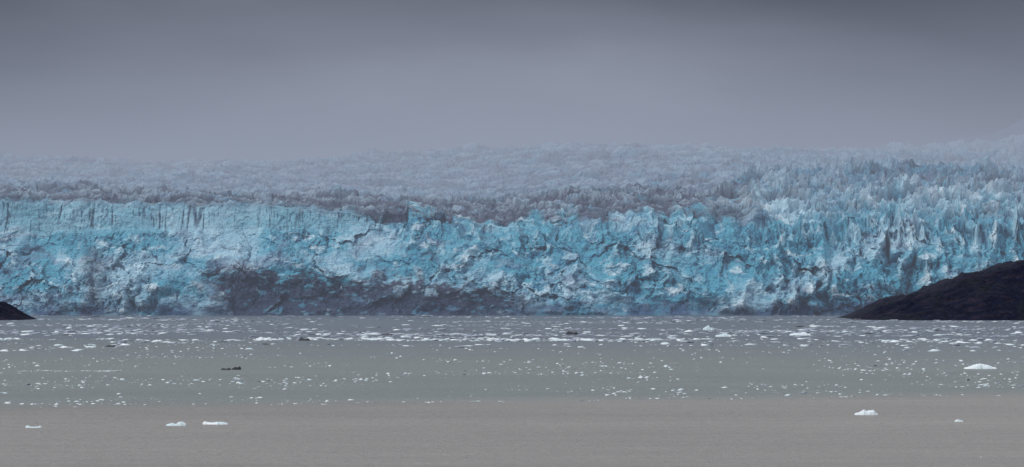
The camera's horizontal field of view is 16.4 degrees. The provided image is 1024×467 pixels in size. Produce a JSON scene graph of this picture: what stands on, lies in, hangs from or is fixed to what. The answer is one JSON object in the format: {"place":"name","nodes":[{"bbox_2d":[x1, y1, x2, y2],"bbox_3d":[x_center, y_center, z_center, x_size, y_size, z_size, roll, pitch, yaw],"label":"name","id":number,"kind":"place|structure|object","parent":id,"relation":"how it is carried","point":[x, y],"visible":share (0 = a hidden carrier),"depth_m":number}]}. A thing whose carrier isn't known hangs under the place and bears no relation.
{"place":"outdoors","nodes":[
{"label":"outdoors","id":0,"kind":"place"},
{"bbox_2d":[0,134,1023,314],"bbox_3d":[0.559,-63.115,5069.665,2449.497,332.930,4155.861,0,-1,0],"label":"glacier","id":1,"kind":"object","parent":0,"point":[577,227],"visible":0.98,"depth_m":3084.32},
{"bbox_2d":[0,315,1023,466],"bbox_3d":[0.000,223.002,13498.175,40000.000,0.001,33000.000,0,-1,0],"label":"sea water","id":2,"kind":"structure","parent":0,"point":[535,424],"depth_m":811.40},
{"bbox_2d":[0,301,35,319],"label":"shore rock","id":3,"kind":"object","parent":2,"relation":"in","point":[9,311],"visible":0.85,"depth_m":2609.30},
{"bbox_2d":[166,421,185,425],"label":"iceberg","id":4,"kind":"object","parent":2,"relation":"on","point":[182,423],"visible":1,"depth_m":636.12},
{"bbox_2d":[203,421,227,424],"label":"iceberg","id":5,"kind":"object","parent":2,"relation":"on","point":[213,423],"visible":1,"depth_m":642.04},
{"bbox_2d":[256,337,271,339],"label":"iceberg","id":6,"kind":"object","parent":2,"relation":"on","point":[262,338],"visible":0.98,"depth_m":1641.04},
{"bbox_2d":[298,337,309,340],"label":"sediment covered iceberg","id":7,"kind":"object","parent":2,"relation":"on","point":[303,339],"visible":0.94,"depth_m":1621.83},
{"bbox_2d":[0,315,1023,451],"bbox_3d":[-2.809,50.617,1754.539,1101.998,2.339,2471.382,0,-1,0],"label":"brash ice","id":8,"kind":"structure","parent":2,"relation":"on","point":[403,337],"depth_m":1783.02},
{"bbox_2d":[566,331,577,334],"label":"sediment covered iceberg","id":9,"kind":"object","parent":2,"relation":"on","point":[571,333],"visible":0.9,"depth_m":1816.38},
{"bbox_2d":[703,325,713,329],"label":"iceberg","id":10,"kind":"object","parent":2,"relation":"on","point":[708,327],"visible":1,"depth_m":2003.56},
{"bbox_2d":[715,333,731,336],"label":"iceberg","id":11,"kind":"object","parent":2,"relation":"on","point":[724,335],"visible":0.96,"depth_m":1746.19},
{"bbox_2d":[789,332,810,334],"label":"iceberg","id":12,"kind":"object","parent":2,"relation":"on","point":[803,333],"visible":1,"depth_m":1791.88},
{"bbox_2d":[854,410,877,414],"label":"iceberg","id":13,"kind":"object","parent":2,"relation":"on","point":[868,412],"visible":1,"depth_m":689.20},
{"bbox_2d":[964,364,996,368],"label":"iceberg","id":14,"kind":"object","parent":2,"relation":"on","point":[979,366],"visible":0.98,"depth_m":1071.50},
{"bbox_2d":[0,0,1023,161],"label":"sky","id":15,"kind":"structure","parent":0,"point":[154,80]},
{"bbox_2d":[838,260,1023,319],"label":"rocky headland","id":16,"kind":"structure","parent":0,"point":[994,292],"depth_m":2618.50},
{"bbox_2d":[912,118,1023,146],"bbox_3d":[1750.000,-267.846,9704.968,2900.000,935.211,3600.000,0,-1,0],"label":"mountain","id":17,"kind":"structure","parent":0,"point":[1017,129],"depth_m":9648.09}
]}

